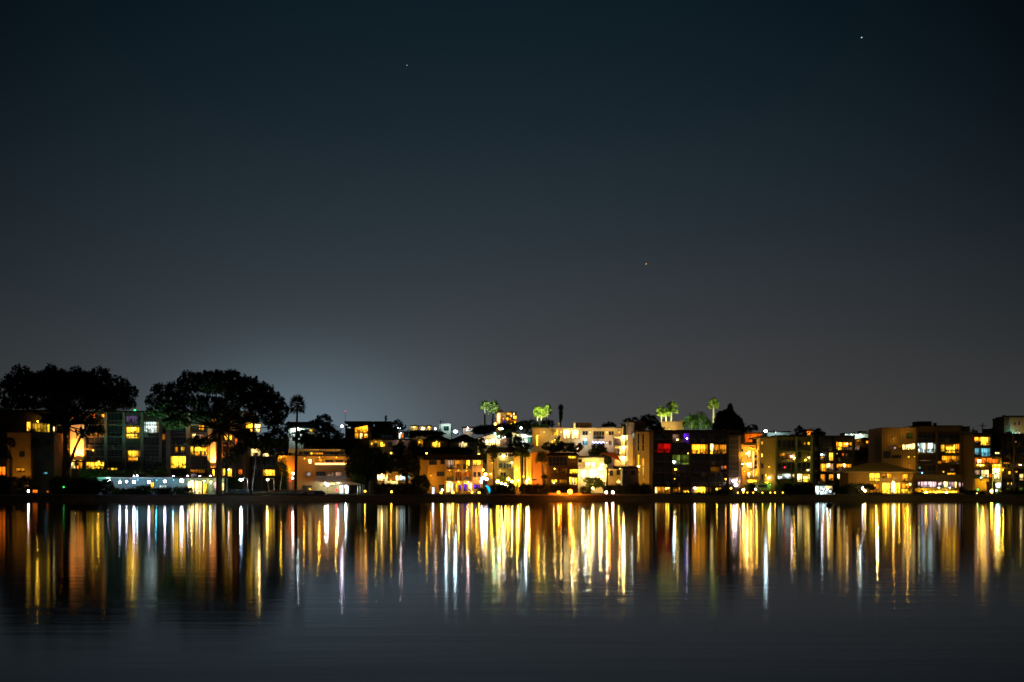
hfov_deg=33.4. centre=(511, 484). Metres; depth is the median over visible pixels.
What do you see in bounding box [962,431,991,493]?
apartment building
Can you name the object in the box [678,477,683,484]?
window
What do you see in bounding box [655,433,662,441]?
window
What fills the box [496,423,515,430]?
tree
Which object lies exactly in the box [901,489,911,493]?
window
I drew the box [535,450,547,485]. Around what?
palm tree
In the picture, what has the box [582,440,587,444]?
window
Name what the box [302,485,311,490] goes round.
window
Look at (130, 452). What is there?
window
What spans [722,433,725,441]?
window
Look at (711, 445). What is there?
window
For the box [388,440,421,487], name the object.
tree
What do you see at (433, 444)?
window
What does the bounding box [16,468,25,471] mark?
window
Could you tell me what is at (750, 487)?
shrub
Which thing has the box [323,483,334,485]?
window
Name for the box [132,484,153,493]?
shrub
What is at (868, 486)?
tree
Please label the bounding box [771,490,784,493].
shrub
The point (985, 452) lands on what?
window
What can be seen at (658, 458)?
window
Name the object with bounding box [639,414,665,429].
tree
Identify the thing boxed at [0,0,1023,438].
sky
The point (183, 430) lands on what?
window
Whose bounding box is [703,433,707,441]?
window
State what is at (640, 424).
apartment building
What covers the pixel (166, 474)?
shrub
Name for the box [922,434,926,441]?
window
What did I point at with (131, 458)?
window
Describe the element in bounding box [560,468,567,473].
window
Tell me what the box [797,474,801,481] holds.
window
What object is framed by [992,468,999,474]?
window
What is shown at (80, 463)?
window
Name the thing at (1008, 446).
apartment building
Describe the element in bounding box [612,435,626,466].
apartment building
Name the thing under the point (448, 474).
window
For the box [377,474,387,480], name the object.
window
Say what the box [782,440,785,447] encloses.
window
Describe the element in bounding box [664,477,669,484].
window
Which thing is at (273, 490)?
catamaran
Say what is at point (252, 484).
catamaran
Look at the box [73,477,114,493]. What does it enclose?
shrub
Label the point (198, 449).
window
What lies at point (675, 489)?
window
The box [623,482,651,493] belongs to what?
shrub
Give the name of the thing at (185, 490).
shrub
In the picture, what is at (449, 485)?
window
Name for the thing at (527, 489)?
shrub
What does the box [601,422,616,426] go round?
tree
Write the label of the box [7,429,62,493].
apartment building
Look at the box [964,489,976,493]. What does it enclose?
shrub
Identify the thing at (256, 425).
window
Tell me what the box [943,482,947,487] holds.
window
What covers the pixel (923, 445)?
window
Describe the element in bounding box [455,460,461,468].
window
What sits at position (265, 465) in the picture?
apartment building
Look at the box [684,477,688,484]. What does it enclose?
window
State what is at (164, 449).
window
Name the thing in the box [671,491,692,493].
shrub
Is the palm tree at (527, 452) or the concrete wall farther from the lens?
the concrete wall
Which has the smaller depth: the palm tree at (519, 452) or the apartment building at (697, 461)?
the palm tree at (519, 452)
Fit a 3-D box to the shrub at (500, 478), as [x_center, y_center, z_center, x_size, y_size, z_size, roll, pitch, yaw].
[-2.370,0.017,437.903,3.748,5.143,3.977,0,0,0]
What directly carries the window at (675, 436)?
in the apartment building at (697, 461)
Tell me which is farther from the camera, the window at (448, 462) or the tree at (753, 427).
the tree at (753, 427)
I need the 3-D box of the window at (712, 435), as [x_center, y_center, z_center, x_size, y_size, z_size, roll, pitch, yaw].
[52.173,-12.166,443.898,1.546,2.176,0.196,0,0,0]
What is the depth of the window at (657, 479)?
443.93 m
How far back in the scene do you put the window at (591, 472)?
446.97 m
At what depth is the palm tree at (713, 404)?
539.43 m
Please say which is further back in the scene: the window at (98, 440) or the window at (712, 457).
the window at (98, 440)
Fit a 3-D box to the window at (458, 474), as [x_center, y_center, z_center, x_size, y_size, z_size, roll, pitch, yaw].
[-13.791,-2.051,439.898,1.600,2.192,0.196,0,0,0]
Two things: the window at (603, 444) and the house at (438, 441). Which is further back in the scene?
the house at (438, 441)
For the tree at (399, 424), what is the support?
on the ground at (354, 488)
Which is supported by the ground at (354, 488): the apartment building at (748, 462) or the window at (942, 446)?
the apartment building at (748, 462)
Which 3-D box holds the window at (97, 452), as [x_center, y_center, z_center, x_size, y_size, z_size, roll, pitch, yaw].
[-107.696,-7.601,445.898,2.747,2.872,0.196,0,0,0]
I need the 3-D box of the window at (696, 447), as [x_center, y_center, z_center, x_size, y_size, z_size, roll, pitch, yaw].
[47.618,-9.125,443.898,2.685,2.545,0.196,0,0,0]
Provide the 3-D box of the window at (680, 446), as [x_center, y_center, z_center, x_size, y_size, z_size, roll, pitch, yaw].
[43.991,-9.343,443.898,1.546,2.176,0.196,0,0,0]
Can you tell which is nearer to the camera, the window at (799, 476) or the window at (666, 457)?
the window at (666, 457)
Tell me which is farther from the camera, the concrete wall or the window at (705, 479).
the concrete wall
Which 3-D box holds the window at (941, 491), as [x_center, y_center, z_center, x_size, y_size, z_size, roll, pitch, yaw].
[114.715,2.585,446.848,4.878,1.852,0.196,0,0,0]
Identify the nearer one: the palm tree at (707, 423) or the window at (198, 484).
the window at (198, 484)
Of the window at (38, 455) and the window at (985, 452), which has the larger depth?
the window at (985, 452)
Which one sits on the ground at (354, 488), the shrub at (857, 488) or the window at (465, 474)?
the shrub at (857, 488)
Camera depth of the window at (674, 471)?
443.93 m
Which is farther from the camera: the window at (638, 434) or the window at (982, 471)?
the window at (638, 434)
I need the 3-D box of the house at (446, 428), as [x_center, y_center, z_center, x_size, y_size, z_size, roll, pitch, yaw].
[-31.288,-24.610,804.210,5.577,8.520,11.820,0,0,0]
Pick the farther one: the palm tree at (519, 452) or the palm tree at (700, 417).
the palm tree at (700, 417)
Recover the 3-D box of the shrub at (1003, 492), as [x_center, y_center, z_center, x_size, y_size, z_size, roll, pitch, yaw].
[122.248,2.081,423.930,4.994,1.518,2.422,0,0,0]
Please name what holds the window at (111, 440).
in the condominium
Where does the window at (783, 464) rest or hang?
in the apartment building at (794, 458)
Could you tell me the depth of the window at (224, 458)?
445.99 m
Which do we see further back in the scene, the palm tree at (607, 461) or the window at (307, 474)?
the window at (307, 474)
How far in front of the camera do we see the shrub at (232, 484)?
432.36 m
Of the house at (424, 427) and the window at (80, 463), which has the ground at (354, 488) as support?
the house at (424, 427)
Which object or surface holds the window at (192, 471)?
in the condominium
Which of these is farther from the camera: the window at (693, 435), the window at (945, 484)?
the window at (945, 484)
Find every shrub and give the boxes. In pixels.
[0,474,33,493]
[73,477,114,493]
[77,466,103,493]
[103,468,131,475]
[110,486,134,493]
[132,468,146,475]
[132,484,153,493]
[151,470,169,475]
[154,486,171,493]
[173,485,193,493]
[228,475,240,491]
[272,474,288,491]
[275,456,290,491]
[372,481,398,493]
[395,481,419,493]
[409,474,430,493]
[475,487,486,493]
[488,483,516,493]
[496,474,508,491]
[519,484,535,493]
[532,484,550,493]
[548,484,572,492]
[579,485,592,493]
[602,484,626,493]
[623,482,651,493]
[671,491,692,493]
[695,491,720,493]
[715,488,734,493]
[741,490,756,493]
[742,483,757,490]
[756,490,772,493]
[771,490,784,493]
[774,481,792,490]
[847,482,866,493]
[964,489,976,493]
[975,489,985,493]
[996,490,1012,493]
[1009,489,1023,493]
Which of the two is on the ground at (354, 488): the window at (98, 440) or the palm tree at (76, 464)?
the palm tree at (76, 464)
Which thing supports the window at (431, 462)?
in the apartment building at (456, 473)
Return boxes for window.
[0,467,5,475]
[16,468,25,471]
[19,451,24,456]
[27,422,30,430]
[31,423,46,431]
[35,453,41,460]
[44,439,51,446]
[44,453,51,460]
[77,462,82,468]
[87,437,94,447]
[87,450,94,459]
[87,462,103,468]
[95,437,103,447]
[95,450,103,459]
[108,413,121,423]
[108,426,121,434]
[108,437,121,446]
[108,448,121,457]
[126,415,137,423]
[126,434,139,438]
[127,427,139,431]
[128,450,139,455]
[128,457,137,461]
[144,422,158,431]
[144,435,158,445]
[144,447,158,457]
[144,459,158,469]
[163,448,165,458]
[171,426,185,434]
[171,456,185,467]
[172,435,185,444]
[188,482,193,492]
[191,470,204,472]
[195,447,206,451]
[195,481,201,493]
[203,483,206,493]
[213,481,215,490]
[223,452,229,462]
[227,468,235,477]
[246,423,252,431]
[251,448,259,455]
[255,423,260,432]
[263,470,274,475]
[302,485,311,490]
[305,472,310,476]
[316,472,325,475]
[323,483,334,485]
[355,425,367,432]
[359,433,363,438]
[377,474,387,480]
[384,481,397,484]
[429,460,436,464]
[431,442,439,447]
[446,460,453,468]
[446,472,453,479]
[447,483,452,492]
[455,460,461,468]
[456,472,460,479]
[459,443,466,447]
[463,472,469,480]
[489,439,494,445]
[495,440,501,445]
[497,413,499,423]
[501,438,508,444]
[522,457,523,483]
[544,464,546,483]
[548,457,566,465]
[551,430,557,435]
[551,468,558,473]
[559,479,567,483]
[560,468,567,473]
[563,430,571,438]
[570,469,577,473]
[571,430,579,438]
[580,470,585,478]
[582,431,587,435]
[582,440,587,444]
[583,462,597,467]
[590,470,594,477]
[593,431,604,438]
[593,442,604,446]
[598,463,604,468]
[615,438,620,444]
[637,433,639,450]
[642,433,643,450]
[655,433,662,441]
[655,455,661,462]
[655,466,661,473]
[655,477,661,484]
[657,444,669,452]
[657,487,669,492]
[663,433,669,441]
[664,455,669,462]
[664,466,669,473]
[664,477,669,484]
[673,434,679,440]
[673,444,677,451]
[673,455,679,464]
[673,466,677,473]
[673,477,677,484]
[673,487,679,491]
[678,444,683,451]
[678,466,683,473]
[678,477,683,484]
[681,455,688,461]
[684,433,688,442]
[684,444,688,451]
[684,466,688,473]
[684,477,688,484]
[691,433,696,441]
[691,444,699,453]
[691,455,696,462]
[691,466,696,473]
[691,477,696,484]
[693,487,704,492]
[697,433,702,441]
[697,455,702,462]
[697,466,702,473]
[697,477,702,484]
[700,444,707,453]
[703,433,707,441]
[703,455,707,462]
[703,466,707,473]
[703,477,707,484]
[710,433,714,441]
[710,444,713,451]
[710,455,714,462]
[710,467,720,473]
[710,477,714,484]
[714,444,719,453]
[716,433,721,441]
[716,455,720,462]
[720,444,725,453]
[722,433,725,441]
[722,455,725,462]
[729,477,737,483]
[747,450,750,457]
[747,462,751,468]
[747,479,756,482]
[777,463,781,470]
[778,440,781,447]
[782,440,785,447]
[782,463,786,470]
[782,474,791,478]
[787,463,790,470]
[797,440,800,447]
[797,463,800,470]
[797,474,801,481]
[803,474,808,478]
[814,473,817,481]
[815,486,819,493]
[821,464,826,471]
[842,442,848,447]
[869,473,874,481]
[869,484,878,492]
[874,473,879,481]
[882,483,890,493]
[883,451,890,457]
[891,483,895,493]
[895,483,899,493]
[901,474,907,480]
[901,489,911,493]
[902,484,908,488]
[920,443,925,452]
[920,482,941,487]
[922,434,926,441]
[922,491,940,492]
[926,443,934,452]
[927,434,931,441]
[927,465,931,473]
[938,434,943,441]
[940,444,945,451]
[941,491,958,492]
[942,456,951,462]
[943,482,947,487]
[946,444,954,452]
[948,482,954,487]
[950,434,954,441]
[975,448,980,454]
[981,437,989,444]
[981,448,989,456]
[981,458,991,463]
[981,470,988,477]
[992,459,999,463]
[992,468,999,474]
[993,481,1000,487]
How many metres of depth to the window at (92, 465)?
445.99 m
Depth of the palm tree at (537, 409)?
559.43 m
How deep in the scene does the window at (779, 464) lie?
445.99 m
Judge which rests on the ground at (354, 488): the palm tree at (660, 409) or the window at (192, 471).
the palm tree at (660, 409)
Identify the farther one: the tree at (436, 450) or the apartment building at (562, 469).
the tree at (436, 450)
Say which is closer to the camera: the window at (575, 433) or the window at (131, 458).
the window at (131, 458)
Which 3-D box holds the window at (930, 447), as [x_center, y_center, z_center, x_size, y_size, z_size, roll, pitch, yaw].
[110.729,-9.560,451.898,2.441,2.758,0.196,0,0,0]
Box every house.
[0,458,12,490]
[286,422,319,448]
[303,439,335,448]
[344,421,373,465]
[369,438,411,468]
[373,421,398,438]
[377,468,415,489]
[399,431,406,438]
[410,425,418,438]
[419,425,426,438]
[423,435,449,457]
[439,423,451,439]
[447,434,476,453]
[462,427,473,436]
[475,433,511,472]
[511,431,531,452]
[578,454,606,492]
[606,466,620,485]
[611,466,639,493]
[763,431,790,435]
[833,463,919,493]
[840,431,867,438]
[855,438,867,462]
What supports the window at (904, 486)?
in the house at (884, 478)
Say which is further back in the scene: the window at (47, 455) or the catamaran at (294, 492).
the window at (47, 455)
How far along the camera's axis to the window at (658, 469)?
443.93 m
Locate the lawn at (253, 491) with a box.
[229,491,275,491]
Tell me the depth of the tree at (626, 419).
499.67 m
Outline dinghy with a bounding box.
[314,491,324,493]
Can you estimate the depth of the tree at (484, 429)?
599.16 m
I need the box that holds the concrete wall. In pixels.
[660,421,682,429]
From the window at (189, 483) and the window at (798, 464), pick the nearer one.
the window at (189, 483)
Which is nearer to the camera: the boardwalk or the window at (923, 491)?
the boardwalk
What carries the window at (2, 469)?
in the house at (4, 467)
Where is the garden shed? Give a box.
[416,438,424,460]
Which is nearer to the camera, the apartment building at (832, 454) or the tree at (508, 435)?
the apartment building at (832, 454)
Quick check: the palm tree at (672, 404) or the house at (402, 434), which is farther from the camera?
the house at (402, 434)
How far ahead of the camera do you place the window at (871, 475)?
433.96 m
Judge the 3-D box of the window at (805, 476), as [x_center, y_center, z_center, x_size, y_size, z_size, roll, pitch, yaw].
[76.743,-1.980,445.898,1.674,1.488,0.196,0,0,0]
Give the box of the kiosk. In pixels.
[812,481,834,493]
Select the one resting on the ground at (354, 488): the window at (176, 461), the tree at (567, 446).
the tree at (567, 446)
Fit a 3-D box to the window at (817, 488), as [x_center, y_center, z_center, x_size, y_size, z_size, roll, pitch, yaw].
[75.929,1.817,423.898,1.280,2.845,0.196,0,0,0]
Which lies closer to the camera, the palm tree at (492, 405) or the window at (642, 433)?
the window at (642, 433)
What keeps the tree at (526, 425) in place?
on the ground at (354, 488)
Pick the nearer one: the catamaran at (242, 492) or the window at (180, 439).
the catamaran at (242, 492)
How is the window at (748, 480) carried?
in the apartment building at (748, 462)
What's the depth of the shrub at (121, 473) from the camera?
432.51 m
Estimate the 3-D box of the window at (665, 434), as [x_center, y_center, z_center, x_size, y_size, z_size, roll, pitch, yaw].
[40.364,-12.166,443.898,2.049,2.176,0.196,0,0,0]
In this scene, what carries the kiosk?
on the ground at (354, 488)
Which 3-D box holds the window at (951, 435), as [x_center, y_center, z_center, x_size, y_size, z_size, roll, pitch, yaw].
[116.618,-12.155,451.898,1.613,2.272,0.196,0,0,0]
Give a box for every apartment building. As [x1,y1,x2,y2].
[0,407,53,458]
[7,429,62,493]
[250,441,285,490]
[278,449,350,493]
[420,454,483,493]
[485,447,513,491]
[510,449,527,492]
[528,451,547,490]
[531,423,621,466]
[547,453,579,493]
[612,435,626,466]
[632,430,650,488]
[635,420,645,429]
[649,429,740,492]
[741,431,762,443]
[741,442,756,492]
[748,436,775,490]
[774,434,812,490]
[813,435,859,484]
[868,421,971,492]
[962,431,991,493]
[983,428,994,433]
[992,415,1009,433]
[992,431,1023,491]
[992,454,1001,491]
[995,416,1023,433]
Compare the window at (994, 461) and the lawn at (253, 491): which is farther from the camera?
the window at (994, 461)
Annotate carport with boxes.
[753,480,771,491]
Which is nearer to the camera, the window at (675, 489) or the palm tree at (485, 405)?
the window at (675, 489)
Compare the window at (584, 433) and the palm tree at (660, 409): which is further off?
the palm tree at (660, 409)
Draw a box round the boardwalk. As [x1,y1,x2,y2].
[0,495,1020,495]
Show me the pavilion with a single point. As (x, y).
(203, 484)
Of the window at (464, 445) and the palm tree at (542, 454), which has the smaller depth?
the palm tree at (542, 454)
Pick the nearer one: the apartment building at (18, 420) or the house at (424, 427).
the apartment building at (18, 420)
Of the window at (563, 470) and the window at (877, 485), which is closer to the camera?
the window at (877, 485)
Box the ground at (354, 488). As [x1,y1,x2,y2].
[73,439,992,493]
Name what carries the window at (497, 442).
in the house at (491, 439)
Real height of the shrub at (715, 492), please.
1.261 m
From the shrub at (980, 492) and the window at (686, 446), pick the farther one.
the window at (686, 446)
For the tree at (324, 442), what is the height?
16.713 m
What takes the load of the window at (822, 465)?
in the apartment building at (832, 454)
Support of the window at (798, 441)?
in the apartment building at (794, 458)
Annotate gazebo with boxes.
[335,481,362,493]
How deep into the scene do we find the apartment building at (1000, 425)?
502.71 m
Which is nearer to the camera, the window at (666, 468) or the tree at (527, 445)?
the window at (666, 468)
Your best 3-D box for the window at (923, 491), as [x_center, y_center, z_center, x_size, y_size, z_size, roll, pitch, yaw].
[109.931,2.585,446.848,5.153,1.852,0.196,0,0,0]
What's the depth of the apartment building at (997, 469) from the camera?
442.95 m
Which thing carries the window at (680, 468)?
in the apartment building at (697, 461)
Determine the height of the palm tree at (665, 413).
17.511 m
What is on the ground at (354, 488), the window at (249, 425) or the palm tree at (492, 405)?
the palm tree at (492, 405)
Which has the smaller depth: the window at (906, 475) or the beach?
the beach
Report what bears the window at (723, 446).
in the apartment building at (697, 461)
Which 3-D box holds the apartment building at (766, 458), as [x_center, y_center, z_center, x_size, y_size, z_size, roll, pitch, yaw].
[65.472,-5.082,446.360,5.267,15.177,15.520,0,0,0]
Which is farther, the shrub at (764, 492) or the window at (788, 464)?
the window at (788, 464)
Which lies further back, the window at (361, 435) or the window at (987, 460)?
the window at (361, 435)
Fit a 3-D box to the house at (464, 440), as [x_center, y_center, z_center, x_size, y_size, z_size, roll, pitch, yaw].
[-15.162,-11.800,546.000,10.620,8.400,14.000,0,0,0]
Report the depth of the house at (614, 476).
446.00 m
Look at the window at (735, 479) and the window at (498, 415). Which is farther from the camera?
the window at (498, 415)
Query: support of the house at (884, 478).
on the ground at (354, 488)
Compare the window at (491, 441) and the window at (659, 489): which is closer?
the window at (659, 489)
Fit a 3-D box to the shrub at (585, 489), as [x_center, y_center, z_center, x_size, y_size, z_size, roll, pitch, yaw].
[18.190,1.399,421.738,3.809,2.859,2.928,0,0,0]
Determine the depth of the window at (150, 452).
445.99 m
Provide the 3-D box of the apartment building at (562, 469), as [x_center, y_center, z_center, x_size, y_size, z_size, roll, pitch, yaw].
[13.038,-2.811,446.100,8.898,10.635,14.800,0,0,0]
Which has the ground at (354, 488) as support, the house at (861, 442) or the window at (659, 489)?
the house at (861, 442)
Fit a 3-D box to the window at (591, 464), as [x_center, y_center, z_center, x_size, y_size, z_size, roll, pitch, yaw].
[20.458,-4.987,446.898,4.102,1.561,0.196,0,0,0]
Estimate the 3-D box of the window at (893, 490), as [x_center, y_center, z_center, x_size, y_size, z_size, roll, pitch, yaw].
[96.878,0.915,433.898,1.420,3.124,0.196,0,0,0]
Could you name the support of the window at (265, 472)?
in the apartment building at (265, 465)
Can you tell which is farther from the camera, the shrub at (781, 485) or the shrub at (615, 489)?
the shrub at (781, 485)
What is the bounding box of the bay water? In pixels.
[0,501,1023,681]
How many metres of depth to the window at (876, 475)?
433.96 m
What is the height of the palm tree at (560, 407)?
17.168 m
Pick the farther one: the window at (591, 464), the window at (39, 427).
the window at (39, 427)
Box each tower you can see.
[495,410,505,435]
[506,411,516,438]
[620,423,625,434]
[625,420,634,466]
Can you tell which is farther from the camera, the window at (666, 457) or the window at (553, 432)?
the window at (553, 432)
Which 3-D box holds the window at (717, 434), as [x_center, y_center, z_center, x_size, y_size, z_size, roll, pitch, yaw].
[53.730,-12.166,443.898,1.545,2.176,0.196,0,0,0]
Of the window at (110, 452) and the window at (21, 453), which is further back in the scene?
the window at (110, 452)
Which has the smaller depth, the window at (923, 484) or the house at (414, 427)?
the window at (923, 484)
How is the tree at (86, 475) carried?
on the ground at (354, 488)
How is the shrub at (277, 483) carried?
on the ground at (354, 488)
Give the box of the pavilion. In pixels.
[97,474,231,493]
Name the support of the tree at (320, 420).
on the ground at (354, 488)
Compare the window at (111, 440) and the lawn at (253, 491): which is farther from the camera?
the window at (111, 440)
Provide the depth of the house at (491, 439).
499.95 m
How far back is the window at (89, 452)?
445.99 m
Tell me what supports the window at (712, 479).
in the apartment building at (697, 461)
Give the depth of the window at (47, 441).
434.49 m
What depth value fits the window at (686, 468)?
443.93 m
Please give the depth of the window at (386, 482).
445.99 m
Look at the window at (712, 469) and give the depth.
443.93 m
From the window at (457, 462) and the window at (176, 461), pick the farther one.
the window at (176, 461)
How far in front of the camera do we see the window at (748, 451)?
445.88 m
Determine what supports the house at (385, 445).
on the ground at (354, 488)
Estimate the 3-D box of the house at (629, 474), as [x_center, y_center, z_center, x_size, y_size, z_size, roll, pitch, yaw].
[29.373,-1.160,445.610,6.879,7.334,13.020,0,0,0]
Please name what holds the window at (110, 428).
in the condominium
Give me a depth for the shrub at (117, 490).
418.63 m
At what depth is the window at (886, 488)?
433.96 m
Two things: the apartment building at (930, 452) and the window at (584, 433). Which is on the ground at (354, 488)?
the apartment building at (930, 452)
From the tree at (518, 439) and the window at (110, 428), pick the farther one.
the tree at (518, 439)
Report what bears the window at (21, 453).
in the apartment building at (48, 459)
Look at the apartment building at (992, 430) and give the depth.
513.02 m
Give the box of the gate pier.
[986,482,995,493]
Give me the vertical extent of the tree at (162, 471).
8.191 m
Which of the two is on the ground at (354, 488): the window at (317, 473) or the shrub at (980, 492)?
the shrub at (980, 492)
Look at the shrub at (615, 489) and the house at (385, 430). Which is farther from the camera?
the house at (385, 430)
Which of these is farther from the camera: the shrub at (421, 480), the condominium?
the condominium
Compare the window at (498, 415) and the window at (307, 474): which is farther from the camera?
the window at (498, 415)
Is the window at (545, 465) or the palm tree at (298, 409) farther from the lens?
the window at (545, 465)
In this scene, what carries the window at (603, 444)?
in the apartment building at (586, 435)
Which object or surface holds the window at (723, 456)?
in the apartment building at (697, 461)
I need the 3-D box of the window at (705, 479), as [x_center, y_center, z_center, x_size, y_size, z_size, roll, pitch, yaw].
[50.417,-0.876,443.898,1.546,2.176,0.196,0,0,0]
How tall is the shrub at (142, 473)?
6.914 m
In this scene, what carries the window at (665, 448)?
in the apartment building at (697, 461)
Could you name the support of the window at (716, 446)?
in the apartment building at (697, 461)
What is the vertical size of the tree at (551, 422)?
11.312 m
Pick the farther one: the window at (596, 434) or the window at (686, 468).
the window at (596, 434)
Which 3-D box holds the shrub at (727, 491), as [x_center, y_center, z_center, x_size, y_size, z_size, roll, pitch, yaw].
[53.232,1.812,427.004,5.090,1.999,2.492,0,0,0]
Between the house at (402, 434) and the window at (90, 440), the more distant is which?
the house at (402, 434)
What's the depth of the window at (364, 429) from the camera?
519.89 m
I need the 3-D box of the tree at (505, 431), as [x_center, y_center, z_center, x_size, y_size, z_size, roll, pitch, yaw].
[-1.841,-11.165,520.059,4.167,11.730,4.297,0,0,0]
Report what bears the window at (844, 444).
in the apartment building at (832, 454)
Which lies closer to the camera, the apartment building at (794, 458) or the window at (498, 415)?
the apartment building at (794, 458)
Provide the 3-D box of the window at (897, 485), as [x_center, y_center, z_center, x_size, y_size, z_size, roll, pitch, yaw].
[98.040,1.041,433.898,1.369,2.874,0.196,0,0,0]
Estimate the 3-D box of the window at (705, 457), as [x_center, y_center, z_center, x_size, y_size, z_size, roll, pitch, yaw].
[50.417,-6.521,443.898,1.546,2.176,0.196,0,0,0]
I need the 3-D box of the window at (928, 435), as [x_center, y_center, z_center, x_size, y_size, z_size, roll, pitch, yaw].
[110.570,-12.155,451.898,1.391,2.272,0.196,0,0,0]
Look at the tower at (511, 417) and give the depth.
1300.00 m
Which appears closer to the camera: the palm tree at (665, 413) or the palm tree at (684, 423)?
the palm tree at (684, 423)
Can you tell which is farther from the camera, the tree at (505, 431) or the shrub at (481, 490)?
the tree at (505, 431)
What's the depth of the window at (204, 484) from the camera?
428.91 m
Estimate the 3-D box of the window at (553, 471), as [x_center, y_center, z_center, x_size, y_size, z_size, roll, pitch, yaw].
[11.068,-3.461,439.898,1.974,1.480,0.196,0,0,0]
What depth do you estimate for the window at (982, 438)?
439.94 m
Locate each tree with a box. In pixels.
[0,363,138,493]
[5,437,15,476]
[74,461,78,493]
[144,368,290,493]
[147,463,169,493]
[222,394,239,491]
[288,394,305,491]
[289,429,314,448]
[308,425,340,448]
[309,414,332,432]
[321,423,338,436]
[331,432,356,455]
[344,447,394,493]
[351,474,365,493]
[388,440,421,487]
[393,419,406,430]
[405,429,446,446]
[406,441,425,477]
[420,446,451,455]
[471,424,495,434]
[476,437,487,486]
[479,401,489,434]
[486,444,500,489]
[488,400,499,432]
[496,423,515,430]
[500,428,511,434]
[504,432,512,441]
[507,441,533,450]
[511,419,536,433]
[513,431,524,443]
[514,446,526,488]
[520,449,529,492]
[533,405,541,424]
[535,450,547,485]
[538,407,545,423]
[541,441,560,452]
[542,419,554,427]
[543,404,552,423]
[555,435,562,452]
[558,404,563,427]
[560,441,583,452]
[583,477,605,488]
[588,444,607,455]
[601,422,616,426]
[603,456,611,484]
[622,416,637,422]
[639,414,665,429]
[655,406,664,420]
[661,408,670,420]
[665,401,678,420]
[680,419,690,429]
[685,413,699,429]
[689,422,700,429]
[692,410,709,429]
[701,419,713,429]
[708,397,718,422]
[712,403,746,432]
[744,424,758,430]
[794,425,805,434]
[811,428,825,434]
[862,483,875,490]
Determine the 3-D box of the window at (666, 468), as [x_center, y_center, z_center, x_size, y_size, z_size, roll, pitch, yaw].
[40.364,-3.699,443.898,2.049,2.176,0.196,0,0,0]
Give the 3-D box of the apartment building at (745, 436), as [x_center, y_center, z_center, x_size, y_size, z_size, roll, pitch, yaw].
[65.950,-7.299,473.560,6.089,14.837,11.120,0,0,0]
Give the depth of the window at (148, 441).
445.99 m
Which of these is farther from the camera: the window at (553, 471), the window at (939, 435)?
the window at (939, 435)
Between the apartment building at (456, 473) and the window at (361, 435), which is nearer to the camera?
the apartment building at (456, 473)
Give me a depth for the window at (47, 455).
434.49 m
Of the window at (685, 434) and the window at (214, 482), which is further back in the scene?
the window at (685, 434)
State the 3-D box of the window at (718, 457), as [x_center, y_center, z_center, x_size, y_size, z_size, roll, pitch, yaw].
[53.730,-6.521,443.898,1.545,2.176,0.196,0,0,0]
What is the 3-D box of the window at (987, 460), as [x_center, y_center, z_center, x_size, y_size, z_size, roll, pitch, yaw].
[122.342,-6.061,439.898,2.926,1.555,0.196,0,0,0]
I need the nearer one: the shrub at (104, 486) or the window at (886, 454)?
the shrub at (104, 486)
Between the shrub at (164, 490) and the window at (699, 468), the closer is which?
the shrub at (164, 490)
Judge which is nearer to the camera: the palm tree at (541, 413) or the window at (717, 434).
the window at (717, 434)
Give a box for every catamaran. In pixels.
[232,490,249,493]
[252,457,265,493]
[263,478,282,493]
[283,490,303,493]
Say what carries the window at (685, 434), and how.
in the apartment building at (697, 461)
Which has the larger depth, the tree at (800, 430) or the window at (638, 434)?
the tree at (800, 430)
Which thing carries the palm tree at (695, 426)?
on the ground at (354, 488)
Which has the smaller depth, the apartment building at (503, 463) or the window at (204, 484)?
the window at (204, 484)
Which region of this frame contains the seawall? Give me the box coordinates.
[0,494,1023,494]
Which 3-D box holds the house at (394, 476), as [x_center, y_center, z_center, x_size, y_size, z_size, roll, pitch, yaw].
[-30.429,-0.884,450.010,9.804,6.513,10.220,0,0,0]
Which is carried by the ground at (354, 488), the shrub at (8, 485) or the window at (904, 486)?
the shrub at (8, 485)
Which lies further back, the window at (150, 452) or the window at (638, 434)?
the window at (638, 434)
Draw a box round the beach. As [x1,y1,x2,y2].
[0,495,1023,500]
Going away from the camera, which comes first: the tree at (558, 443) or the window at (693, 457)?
the window at (693, 457)
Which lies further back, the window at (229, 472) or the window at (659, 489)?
the window at (229, 472)
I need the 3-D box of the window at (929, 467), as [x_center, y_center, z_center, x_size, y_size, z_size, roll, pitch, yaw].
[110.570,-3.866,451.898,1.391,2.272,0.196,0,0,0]
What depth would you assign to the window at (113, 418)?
445.99 m
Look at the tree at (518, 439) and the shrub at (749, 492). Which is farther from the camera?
the tree at (518, 439)
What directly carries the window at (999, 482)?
in the apartment building at (997, 469)
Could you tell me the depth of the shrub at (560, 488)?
429.33 m
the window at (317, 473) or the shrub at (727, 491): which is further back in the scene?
the window at (317, 473)
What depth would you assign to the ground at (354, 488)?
460.92 m
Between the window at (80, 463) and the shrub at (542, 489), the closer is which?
the shrub at (542, 489)
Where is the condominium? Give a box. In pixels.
[53,410,260,492]
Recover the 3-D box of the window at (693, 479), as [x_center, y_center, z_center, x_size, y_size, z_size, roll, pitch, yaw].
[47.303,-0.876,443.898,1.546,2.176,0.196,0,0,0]
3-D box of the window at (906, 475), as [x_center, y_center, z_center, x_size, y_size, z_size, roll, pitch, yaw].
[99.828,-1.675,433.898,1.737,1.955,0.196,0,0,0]
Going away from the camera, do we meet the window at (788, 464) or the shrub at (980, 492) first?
the shrub at (980, 492)

